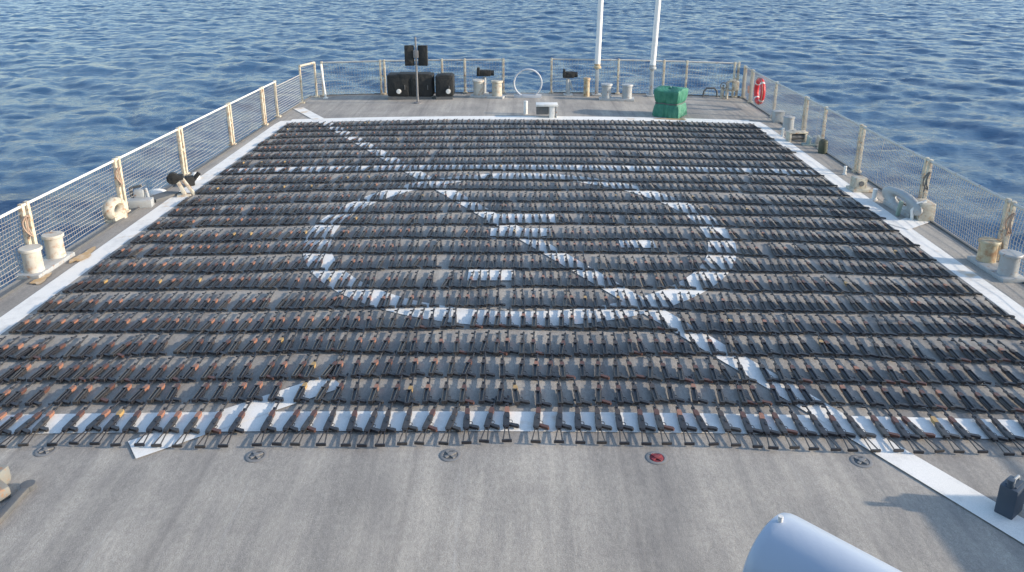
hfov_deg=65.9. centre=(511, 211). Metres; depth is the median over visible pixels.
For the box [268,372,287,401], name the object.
rifle
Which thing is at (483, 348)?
rifle
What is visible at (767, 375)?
rifle
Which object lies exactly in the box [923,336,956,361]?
rifle
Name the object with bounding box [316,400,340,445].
rifle
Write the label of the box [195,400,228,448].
rifle
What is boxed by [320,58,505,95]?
safety fence
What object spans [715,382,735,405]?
rifle
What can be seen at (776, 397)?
rifle
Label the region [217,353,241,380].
rifle
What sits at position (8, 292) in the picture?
deck edge coaming
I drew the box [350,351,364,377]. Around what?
rifle
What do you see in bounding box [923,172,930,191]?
rope hank
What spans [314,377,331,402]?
rifle
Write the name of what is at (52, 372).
rifle
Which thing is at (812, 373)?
rifle
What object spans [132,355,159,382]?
rifle
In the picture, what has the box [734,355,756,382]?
rifle
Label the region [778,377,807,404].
rifle
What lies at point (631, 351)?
rifle
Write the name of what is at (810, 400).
rifle
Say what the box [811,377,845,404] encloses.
rifle
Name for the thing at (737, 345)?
rifle
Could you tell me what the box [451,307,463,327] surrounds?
rifle
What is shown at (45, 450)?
deck tiedown
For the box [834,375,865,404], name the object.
rifle
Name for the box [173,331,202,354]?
rifle
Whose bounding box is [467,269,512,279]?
arrow line
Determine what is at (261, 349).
rifle
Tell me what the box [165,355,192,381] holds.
rifle
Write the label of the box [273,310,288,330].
rifle
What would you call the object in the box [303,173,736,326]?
touchdown circle
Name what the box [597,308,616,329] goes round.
rifle
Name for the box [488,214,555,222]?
bar line
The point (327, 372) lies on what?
rifle
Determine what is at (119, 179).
rope hank
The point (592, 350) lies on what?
rifle
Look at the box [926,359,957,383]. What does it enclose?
rifle
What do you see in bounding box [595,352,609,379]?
rifle
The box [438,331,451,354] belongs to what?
rifle
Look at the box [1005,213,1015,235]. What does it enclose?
rope hank
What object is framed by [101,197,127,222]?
ring chock
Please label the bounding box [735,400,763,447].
rifle
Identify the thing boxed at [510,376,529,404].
rifle
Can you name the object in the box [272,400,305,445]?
rifle
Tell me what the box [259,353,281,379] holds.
rifle
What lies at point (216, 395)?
rifle
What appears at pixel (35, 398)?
rifle
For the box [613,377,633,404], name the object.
rifle
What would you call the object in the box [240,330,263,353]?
rifle
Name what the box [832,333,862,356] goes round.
rifle
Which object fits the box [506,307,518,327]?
rifle
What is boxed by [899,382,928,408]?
rifle
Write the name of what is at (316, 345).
rifle
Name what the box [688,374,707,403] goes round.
rifle
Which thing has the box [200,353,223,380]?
rifle
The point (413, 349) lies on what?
rifle
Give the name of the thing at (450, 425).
rifle
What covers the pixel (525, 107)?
post
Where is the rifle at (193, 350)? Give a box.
[188,331,209,354]
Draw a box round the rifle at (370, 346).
[365,329,379,353]
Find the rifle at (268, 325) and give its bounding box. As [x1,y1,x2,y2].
[262,310,279,331]
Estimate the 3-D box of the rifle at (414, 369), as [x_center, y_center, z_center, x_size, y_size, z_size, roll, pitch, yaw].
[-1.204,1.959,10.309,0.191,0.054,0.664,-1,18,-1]
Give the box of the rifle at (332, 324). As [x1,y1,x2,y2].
[326,309,345,330]
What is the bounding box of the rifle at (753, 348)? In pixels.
[743,332,767,356]
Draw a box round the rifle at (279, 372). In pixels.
[273,352,292,378]
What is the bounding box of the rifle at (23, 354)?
[13,336,51,360]
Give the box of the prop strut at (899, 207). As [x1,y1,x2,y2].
[895,200,903,215]
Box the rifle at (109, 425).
[89,403,129,444]
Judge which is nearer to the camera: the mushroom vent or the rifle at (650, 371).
the rifle at (650, 371)
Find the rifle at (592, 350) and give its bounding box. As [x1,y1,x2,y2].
[587,332,603,356]
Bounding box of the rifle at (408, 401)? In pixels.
[404,375,419,405]
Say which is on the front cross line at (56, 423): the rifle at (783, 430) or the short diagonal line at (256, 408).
the rifle at (783, 430)
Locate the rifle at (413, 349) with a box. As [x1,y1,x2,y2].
[409,330,422,353]
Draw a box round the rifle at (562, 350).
[558,332,571,356]
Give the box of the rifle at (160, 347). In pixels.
[152,331,174,355]
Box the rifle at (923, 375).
[905,358,941,384]
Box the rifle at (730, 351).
[722,332,740,355]
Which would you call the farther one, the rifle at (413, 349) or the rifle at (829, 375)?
the rifle at (413, 349)
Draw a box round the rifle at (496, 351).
[493,331,506,354]
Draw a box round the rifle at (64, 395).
[54,375,86,404]
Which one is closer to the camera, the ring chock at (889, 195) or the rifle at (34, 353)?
the rifle at (34, 353)
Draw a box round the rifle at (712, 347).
[703,331,725,354]
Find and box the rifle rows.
[0,119,1023,434]
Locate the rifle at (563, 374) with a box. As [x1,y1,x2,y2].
[559,355,575,379]
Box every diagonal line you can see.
[128,377,338,457]
[293,107,1023,543]
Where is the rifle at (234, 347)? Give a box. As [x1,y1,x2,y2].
[227,330,246,353]
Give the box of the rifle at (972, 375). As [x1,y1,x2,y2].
[959,361,991,384]
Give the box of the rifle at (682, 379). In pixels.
[675,355,693,382]
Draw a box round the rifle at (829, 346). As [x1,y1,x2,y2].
[816,333,848,356]
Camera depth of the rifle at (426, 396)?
9.51 m
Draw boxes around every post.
[524,101,527,113]
[818,139,827,153]
[870,188,877,200]
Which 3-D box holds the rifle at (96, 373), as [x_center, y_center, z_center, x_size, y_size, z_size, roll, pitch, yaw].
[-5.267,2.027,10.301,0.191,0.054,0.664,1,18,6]
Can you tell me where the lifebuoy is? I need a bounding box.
[754,77,765,104]
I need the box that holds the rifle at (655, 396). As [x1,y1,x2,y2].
[646,373,669,403]
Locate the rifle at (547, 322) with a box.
[545,308,557,329]
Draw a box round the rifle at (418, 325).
[414,308,426,329]
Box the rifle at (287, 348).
[282,329,298,352]
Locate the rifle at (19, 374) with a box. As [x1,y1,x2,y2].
[9,355,41,381]
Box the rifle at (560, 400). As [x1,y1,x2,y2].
[555,377,572,405]
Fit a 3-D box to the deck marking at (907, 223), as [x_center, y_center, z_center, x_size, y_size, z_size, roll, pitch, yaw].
[8.113,0.222,16.093,0.969,0.036,0.420,-14,23,-36]
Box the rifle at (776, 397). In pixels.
[768,381,790,404]
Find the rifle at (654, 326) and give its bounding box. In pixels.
[645,309,664,330]
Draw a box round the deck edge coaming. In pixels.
[0,92,1023,299]
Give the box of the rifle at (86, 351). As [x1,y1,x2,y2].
[77,334,105,358]
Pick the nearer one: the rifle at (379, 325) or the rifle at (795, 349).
the rifle at (795, 349)
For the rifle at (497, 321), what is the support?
on the flight deck
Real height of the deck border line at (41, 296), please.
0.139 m
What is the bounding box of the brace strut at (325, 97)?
[320,64,327,98]
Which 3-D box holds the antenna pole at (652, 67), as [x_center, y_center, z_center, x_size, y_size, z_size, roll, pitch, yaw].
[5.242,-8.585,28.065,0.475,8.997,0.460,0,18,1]
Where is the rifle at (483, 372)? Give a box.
[480,351,494,376]
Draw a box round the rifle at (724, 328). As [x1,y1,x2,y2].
[716,312,735,333]
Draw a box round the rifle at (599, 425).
[592,397,611,443]
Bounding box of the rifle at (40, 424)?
[17,402,62,446]
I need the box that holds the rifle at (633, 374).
[623,352,645,379]
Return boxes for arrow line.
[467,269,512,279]
[619,240,656,247]
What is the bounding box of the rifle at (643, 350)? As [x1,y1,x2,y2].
[633,330,654,354]
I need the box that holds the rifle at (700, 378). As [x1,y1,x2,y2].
[688,355,712,382]
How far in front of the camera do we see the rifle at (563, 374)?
10.01 m
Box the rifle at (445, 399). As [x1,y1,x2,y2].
[441,375,456,403]
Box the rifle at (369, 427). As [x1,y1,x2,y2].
[357,402,380,446]
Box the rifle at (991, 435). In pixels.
[965,407,1014,455]
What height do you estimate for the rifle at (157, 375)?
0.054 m
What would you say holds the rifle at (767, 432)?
on the flight deck
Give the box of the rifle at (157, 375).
[149,355,174,381]
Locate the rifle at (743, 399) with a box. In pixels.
[732,375,757,404]
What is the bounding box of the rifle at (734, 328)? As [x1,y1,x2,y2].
[723,312,746,333]
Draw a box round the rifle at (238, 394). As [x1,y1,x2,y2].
[231,372,252,401]
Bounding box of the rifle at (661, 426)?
[649,397,674,444]
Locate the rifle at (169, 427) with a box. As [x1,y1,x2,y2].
[151,399,190,446]
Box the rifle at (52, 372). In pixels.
[43,354,72,380]
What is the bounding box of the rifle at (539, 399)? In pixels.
[534,376,551,406]
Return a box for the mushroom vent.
[148,188,165,195]
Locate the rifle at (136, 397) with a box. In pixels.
[127,381,152,404]
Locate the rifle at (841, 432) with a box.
[821,403,857,451]
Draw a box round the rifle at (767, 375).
[753,355,780,382]
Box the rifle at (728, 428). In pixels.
[712,399,741,446]
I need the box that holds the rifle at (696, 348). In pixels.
[685,331,709,354]
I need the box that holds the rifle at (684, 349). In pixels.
[676,331,696,355]
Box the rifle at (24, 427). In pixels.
[0,400,54,447]
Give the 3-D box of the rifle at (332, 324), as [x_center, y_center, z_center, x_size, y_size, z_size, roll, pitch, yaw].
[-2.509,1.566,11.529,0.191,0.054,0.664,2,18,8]
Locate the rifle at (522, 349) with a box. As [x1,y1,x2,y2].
[519,331,532,355]
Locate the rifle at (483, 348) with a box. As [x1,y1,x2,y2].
[480,330,492,353]
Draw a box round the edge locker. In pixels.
[910,198,935,220]
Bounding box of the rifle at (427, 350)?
[423,331,436,354]
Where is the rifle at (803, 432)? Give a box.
[784,402,818,450]
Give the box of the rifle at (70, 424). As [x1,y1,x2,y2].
[47,401,92,445]
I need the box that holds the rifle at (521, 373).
[517,353,531,378]
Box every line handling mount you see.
[477,67,493,93]
[563,69,577,95]
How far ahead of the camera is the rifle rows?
14.76 m
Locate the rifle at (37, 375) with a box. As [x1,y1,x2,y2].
[27,355,63,381]
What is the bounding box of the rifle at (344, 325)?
[340,308,351,329]
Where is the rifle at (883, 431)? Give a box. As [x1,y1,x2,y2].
[861,403,903,451]
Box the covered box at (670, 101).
[652,85,688,118]
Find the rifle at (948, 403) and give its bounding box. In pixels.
[926,382,965,409]
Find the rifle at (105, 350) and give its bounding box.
[96,333,122,357]
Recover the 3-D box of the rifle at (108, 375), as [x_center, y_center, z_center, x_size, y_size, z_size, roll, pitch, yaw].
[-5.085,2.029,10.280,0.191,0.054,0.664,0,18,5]
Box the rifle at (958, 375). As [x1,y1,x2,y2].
[941,357,975,384]
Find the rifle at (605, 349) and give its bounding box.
[599,332,615,355]
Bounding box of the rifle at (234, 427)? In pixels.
[218,399,252,447]
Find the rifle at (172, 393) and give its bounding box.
[164,375,182,402]
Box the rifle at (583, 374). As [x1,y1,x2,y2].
[578,353,594,378]
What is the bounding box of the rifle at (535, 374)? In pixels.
[532,353,546,378]
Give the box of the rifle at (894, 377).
[880,358,910,384]
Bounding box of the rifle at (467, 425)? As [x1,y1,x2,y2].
[461,397,478,443]
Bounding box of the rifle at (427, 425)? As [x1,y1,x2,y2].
[414,398,440,444]
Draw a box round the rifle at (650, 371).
[647,354,662,381]
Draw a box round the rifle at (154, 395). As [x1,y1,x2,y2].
[147,376,166,402]
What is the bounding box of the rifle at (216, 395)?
[210,372,232,401]
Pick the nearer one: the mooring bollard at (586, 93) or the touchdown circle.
the touchdown circle
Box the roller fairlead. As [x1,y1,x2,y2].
[786,130,807,141]
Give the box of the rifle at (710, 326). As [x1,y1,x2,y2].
[704,311,721,332]
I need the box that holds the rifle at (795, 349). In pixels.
[783,332,809,356]
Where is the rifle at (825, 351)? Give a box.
[814,332,834,355]
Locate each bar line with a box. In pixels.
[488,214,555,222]
[490,228,550,235]
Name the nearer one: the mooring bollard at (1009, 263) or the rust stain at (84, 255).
the mooring bollard at (1009, 263)
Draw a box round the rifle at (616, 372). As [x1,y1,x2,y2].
[612,354,628,379]
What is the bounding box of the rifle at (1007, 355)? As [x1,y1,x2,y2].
[987,339,1023,363]
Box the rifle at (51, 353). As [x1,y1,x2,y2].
[42,335,76,359]
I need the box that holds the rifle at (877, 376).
[858,357,895,384]
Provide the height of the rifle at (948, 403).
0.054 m
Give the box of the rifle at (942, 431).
[921,406,964,452]
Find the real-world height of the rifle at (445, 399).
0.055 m
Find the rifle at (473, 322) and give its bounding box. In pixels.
[470,307,482,328]
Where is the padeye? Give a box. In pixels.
[801,135,818,145]
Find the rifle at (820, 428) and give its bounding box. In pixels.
[802,402,840,450]
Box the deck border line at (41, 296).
[0,121,1023,334]
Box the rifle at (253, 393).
[247,378,264,400]
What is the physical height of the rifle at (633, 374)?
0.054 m
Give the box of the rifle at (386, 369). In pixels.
[381,350,396,376]
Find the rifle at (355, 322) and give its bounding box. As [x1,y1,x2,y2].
[349,309,363,330]
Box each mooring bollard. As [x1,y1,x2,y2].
[18,244,44,273]
[41,231,66,258]
[472,79,483,95]
[491,79,502,95]
[583,77,590,96]
[601,83,612,97]
[622,83,632,98]
[976,237,1001,262]
[996,249,1023,276]
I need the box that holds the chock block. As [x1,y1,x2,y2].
[846,175,872,192]
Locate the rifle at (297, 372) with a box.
[291,352,312,378]
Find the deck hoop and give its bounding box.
[702,87,717,96]
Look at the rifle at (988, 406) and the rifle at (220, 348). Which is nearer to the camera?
the rifle at (988, 406)
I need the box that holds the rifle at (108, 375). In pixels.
[100,355,131,381]
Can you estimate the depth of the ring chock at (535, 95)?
28.77 m
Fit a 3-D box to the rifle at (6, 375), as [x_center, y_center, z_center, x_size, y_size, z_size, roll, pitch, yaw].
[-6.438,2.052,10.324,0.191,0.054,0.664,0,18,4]
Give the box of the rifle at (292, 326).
[288,309,303,330]
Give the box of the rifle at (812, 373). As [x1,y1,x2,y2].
[799,355,828,382]
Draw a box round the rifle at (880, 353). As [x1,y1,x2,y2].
[868,335,894,359]
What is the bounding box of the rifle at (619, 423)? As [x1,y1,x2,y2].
[612,397,633,444]
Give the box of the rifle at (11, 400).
[2,379,35,406]
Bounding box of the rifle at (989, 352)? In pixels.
[971,338,1010,362]
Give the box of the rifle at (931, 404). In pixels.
[910,381,946,409]
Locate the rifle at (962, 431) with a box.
[937,407,987,452]
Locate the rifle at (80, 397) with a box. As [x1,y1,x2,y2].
[72,375,100,404]
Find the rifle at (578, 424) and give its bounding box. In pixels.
[573,399,591,443]
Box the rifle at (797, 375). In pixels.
[783,356,812,383]
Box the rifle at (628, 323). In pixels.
[619,308,639,329]
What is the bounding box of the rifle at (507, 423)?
[502,395,518,441]
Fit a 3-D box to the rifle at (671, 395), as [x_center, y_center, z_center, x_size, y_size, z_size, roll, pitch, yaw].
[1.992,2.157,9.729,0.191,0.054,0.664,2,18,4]
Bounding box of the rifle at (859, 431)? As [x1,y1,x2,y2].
[837,404,880,452]
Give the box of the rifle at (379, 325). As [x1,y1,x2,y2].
[376,308,387,329]
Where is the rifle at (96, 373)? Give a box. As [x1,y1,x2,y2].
[85,355,118,381]
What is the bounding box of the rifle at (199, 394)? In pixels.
[191,373,216,402]
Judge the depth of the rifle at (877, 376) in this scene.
10.03 m
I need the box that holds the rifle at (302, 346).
[298,328,311,351]
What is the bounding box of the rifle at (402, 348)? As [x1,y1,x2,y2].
[397,330,410,354]
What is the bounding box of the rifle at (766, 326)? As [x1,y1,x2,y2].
[758,312,780,334]
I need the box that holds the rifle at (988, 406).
[964,382,1005,412]
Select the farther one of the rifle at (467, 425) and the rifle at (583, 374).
the rifle at (583, 374)
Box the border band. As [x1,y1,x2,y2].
[288,116,752,123]
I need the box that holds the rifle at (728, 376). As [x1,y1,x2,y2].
[713,356,742,382]
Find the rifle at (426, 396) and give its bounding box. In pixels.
[422,374,437,403]
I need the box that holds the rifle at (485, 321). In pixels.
[482,306,494,327]
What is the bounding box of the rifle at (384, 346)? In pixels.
[379,329,393,353]
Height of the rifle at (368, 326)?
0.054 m
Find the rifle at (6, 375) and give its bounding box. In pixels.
[0,359,28,382]
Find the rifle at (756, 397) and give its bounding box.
[746,375,771,405]
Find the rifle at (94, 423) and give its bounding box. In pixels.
[69,400,120,444]
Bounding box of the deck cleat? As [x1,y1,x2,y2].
[184,172,200,185]
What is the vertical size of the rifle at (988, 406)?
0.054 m
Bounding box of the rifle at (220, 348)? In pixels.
[212,331,239,355]
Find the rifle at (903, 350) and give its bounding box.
[888,335,920,360]
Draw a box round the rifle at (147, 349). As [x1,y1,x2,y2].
[140,331,163,355]
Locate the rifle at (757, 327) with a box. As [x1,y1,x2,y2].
[748,312,770,334]
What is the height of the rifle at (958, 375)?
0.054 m
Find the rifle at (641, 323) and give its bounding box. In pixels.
[635,308,652,329]
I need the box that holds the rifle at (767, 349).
[755,333,780,355]
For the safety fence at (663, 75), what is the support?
on the flight deck
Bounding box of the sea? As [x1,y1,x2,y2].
[0,0,1023,289]
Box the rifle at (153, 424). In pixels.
[134,399,173,445]
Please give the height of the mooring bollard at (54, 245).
0.424 m
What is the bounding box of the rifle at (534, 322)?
[532,307,544,328]
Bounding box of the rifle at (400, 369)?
[395,352,409,377]
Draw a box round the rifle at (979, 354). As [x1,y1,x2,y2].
[958,338,998,362]
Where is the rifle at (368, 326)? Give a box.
[365,309,377,330]
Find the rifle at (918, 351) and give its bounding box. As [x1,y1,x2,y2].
[906,336,935,361]
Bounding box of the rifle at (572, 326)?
[569,308,581,329]
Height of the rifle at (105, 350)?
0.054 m
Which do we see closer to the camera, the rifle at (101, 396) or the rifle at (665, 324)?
the rifle at (101, 396)
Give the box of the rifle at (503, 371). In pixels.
[499,353,514,376]
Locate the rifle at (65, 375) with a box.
[56,357,88,382]
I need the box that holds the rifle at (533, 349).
[530,331,543,355]
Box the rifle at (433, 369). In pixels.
[428,351,442,375]
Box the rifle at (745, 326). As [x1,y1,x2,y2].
[736,312,756,333]
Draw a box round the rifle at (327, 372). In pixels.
[321,352,344,379]
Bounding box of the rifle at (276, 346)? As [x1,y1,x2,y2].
[270,329,288,353]
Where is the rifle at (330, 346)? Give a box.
[325,329,337,351]
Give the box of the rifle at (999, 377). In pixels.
[979,358,1017,385]
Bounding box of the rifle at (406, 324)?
[401,308,414,329]
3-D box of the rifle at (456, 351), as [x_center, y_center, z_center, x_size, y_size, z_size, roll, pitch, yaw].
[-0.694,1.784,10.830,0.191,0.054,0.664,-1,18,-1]
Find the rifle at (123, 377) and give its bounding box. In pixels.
[116,356,143,382]
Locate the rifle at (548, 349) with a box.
[545,332,558,356]
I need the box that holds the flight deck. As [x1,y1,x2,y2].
[0,93,1023,571]
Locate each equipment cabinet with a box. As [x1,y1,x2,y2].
[387,72,434,99]
[435,73,454,99]
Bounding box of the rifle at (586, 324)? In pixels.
[582,308,596,330]
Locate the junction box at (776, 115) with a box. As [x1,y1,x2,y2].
[771,110,785,122]
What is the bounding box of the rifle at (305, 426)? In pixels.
[290,400,323,445]
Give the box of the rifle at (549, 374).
[546,354,560,378]
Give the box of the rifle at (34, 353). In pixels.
[25,336,54,359]
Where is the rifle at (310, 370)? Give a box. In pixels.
[304,353,320,379]
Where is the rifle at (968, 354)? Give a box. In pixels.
[951,338,985,362]
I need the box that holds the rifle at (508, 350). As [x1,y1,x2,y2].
[504,330,517,353]
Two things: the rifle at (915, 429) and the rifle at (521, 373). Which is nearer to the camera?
the rifle at (915, 429)
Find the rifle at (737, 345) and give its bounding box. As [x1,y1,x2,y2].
[728,332,753,355]
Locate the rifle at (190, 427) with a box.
[172,400,210,447]
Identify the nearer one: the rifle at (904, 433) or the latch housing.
the rifle at (904, 433)
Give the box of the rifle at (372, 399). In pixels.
[368,374,383,403]
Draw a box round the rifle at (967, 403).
[947,381,986,412]
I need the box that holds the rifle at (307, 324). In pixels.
[302,309,318,330]
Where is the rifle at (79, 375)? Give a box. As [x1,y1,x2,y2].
[71,355,103,381]
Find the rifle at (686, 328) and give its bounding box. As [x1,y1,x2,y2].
[677,311,695,332]
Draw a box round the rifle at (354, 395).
[350,375,365,403]
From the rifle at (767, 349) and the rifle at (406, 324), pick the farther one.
the rifle at (406, 324)
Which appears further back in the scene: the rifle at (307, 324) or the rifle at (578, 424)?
the rifle at (307, 324)
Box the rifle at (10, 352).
[0,335,34,358]
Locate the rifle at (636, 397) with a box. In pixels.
[629,377,649,404]
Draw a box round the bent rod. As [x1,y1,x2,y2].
[129,184,141,197]
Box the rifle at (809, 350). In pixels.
[793,331,822,355]
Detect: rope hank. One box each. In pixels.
[22,215,32,238]
[115,167,122,186]
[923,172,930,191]
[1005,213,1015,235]
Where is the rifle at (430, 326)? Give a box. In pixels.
[427,308,439,329]
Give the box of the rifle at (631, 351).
[625,331,642,355]
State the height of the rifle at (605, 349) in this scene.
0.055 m
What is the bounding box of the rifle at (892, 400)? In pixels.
[873,377,909,407]
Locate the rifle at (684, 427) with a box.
[674,399,696,444]
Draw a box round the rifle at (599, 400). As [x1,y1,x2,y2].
[596,377,611,404]
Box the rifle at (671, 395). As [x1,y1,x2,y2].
[663,375,684,402]
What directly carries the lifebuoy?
hanging from the safety fence at (1010, 206)
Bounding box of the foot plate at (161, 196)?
[150,191,180,202]
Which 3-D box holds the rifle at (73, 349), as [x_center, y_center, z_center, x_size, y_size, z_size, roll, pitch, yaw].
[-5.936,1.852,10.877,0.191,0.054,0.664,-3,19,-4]
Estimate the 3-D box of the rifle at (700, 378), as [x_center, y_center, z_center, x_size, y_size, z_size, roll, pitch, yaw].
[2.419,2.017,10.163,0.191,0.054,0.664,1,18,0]
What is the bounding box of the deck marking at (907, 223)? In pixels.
[889,217,929,229]
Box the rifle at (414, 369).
[410,349,424,375]
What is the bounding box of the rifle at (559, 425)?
[554,404,571,443]
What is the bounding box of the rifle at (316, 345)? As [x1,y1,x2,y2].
[311,329,325,351]
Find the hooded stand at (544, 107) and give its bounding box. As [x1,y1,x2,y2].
[536,102,557,117]
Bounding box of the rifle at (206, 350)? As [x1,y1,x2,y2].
[201,331,219,354]
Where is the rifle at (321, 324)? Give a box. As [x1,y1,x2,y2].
[315,309,334,330]
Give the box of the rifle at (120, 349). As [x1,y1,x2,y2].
[110,333,141,357]
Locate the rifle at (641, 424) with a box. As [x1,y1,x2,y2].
[637,403,655,444]
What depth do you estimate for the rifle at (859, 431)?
8.85 m
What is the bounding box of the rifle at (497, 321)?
[494,306,505,327]
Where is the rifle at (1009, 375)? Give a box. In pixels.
[991,358,1023,385]
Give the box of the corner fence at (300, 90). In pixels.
[276,62,322,114]
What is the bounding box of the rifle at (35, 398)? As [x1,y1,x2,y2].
[24,378,55,405]
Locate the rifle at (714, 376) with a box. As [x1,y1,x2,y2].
[705,355,727,383]
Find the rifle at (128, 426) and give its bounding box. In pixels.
[110,401,147,446]
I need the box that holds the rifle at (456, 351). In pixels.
[453,330,466,354]
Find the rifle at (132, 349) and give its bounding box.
[124,332,149,355]
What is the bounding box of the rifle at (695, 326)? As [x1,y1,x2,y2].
[685,311,708,332]
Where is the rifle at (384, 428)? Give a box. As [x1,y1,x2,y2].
[375,402,395,446]
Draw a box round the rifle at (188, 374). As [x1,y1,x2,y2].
[181,354,206,381]
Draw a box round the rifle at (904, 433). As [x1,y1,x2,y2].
[882,405,923,453]
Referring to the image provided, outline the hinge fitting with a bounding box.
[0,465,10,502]
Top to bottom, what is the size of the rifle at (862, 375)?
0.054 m
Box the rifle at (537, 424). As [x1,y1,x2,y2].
[531,406,548,442]
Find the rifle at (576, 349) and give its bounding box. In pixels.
[572,331,587,355]
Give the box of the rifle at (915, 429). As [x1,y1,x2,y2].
[889,404,944,452]
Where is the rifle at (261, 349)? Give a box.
[256,330,275,353]
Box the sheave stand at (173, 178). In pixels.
[166,172,194,196]
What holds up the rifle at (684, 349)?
on the flight deck
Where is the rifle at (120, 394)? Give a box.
[111,376,134,402]
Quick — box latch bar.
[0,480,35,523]
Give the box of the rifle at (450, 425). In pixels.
[438,400,460,444]
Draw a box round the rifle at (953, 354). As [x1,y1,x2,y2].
[937,337,970,362]
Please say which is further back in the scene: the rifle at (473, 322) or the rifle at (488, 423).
the rifle at (473, 322)
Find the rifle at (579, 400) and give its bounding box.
[570,378,591,405]
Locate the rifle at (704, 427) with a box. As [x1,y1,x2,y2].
[686,398,718,445]
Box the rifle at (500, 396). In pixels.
[496,376,511,404]
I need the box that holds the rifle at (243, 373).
[237,353,256,379]
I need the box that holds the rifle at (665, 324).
[656,310,677,330]
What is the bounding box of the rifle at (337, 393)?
[330,373,348,402]
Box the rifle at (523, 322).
[520,306,531,327]
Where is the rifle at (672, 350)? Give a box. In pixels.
[661,330,682,354]
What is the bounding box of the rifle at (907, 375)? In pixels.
[891,359,926,385]
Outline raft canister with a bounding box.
[742,513,901,571]
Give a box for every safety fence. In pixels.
[0,80,280,286]
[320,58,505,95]
[549,58,739,97]
[740,65,1023,276]
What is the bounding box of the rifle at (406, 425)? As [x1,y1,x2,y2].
[397,398,417,444]
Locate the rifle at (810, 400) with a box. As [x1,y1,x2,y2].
[791,375,824,404]
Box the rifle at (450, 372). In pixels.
[447,352,461,376]
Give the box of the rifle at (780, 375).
[770,356,795,383]
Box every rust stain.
[30,272,51,283]
[69,246,95,262]
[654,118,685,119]
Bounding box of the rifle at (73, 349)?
[63,335,87,359]
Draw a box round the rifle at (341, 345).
[336,329,349,352]
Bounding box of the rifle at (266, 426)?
[251,399,280,445]
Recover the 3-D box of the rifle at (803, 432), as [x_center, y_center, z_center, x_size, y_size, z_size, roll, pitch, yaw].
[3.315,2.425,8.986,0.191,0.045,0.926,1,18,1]
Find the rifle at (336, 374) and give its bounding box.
[332,352,346,378]
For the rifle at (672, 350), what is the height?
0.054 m
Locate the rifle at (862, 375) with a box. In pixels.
[844,357,879,383]
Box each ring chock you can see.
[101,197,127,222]
[513,68,541,97]
[881,186,922,217]
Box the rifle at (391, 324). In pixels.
[387,308,400,329]
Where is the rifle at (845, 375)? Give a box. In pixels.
[830,356,861,383]
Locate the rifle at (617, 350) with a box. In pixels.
[611,332,629,356]
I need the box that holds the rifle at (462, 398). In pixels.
[459,375,474,404]
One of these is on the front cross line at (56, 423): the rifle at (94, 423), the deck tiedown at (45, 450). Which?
the rifle at (94, 423)
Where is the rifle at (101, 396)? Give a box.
[92,375,120,402]
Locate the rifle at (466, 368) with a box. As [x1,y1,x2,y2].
[461,350,475,377]
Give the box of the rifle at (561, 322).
[559,307,568,328]
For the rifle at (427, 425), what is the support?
on the flight deck
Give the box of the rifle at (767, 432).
[754,404,780,449]
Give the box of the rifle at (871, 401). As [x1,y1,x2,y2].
[853,376,885,406]
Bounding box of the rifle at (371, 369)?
[365,352,382,377]
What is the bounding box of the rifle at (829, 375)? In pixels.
[814,356,845,382]
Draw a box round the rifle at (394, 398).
[389,374,404,403]
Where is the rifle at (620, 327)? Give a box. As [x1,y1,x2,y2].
[611,309,630,330]
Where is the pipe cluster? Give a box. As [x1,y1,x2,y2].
[720,79,738,98]
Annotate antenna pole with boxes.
[591,0,603,95]
[646,0,660,96]
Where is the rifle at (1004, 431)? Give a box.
[981,406,1023,454]
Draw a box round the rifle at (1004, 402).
[982,382,1023,412]
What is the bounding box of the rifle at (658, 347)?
[650,331,670,354]
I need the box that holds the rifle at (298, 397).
[293,373,312,401]
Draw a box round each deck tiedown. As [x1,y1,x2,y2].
[34,445,58,456]
[245,449,267,461]
[440,448,460,461]
[646,451,667,464]
[850,454,873,467]
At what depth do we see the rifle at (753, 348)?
10.64 m
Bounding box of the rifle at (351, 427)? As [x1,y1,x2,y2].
[341,401,362,446]
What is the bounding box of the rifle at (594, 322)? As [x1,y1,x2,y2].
[590,308,604,329]
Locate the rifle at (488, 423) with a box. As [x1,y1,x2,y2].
[479,396,499,442]
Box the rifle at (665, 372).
[656,353,678,380]
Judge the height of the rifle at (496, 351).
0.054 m
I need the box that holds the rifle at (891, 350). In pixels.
[877,335,907,358]
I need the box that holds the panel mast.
[404,37,427,103]
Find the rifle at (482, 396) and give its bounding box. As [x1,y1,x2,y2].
[479,374,493,403]
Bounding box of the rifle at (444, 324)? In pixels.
[440,307,452,328]
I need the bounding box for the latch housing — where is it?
[127,189,153,208]
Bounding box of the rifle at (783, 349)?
[773,333,797,357]
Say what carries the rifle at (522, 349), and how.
on the flight deck
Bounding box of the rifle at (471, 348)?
[468,331,481,354]
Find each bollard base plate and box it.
[15,252,74,279]
[470,94,505,98]
[599,96,633,101]
[967,256,1023,282]
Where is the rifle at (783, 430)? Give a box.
[764,403,799,448]
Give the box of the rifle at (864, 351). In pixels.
[850,333,878,357]
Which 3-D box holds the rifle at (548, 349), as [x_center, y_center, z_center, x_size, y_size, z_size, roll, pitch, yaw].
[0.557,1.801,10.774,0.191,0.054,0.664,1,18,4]
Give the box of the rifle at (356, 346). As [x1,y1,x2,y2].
[352,329,365,352]
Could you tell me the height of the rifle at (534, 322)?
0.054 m
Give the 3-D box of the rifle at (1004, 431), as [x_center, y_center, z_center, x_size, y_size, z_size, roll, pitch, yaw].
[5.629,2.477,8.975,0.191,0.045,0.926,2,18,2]
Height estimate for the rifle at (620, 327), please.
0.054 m
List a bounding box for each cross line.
[0,411,1023,438]
[226,165,815,174]
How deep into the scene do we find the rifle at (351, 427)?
8.89 m

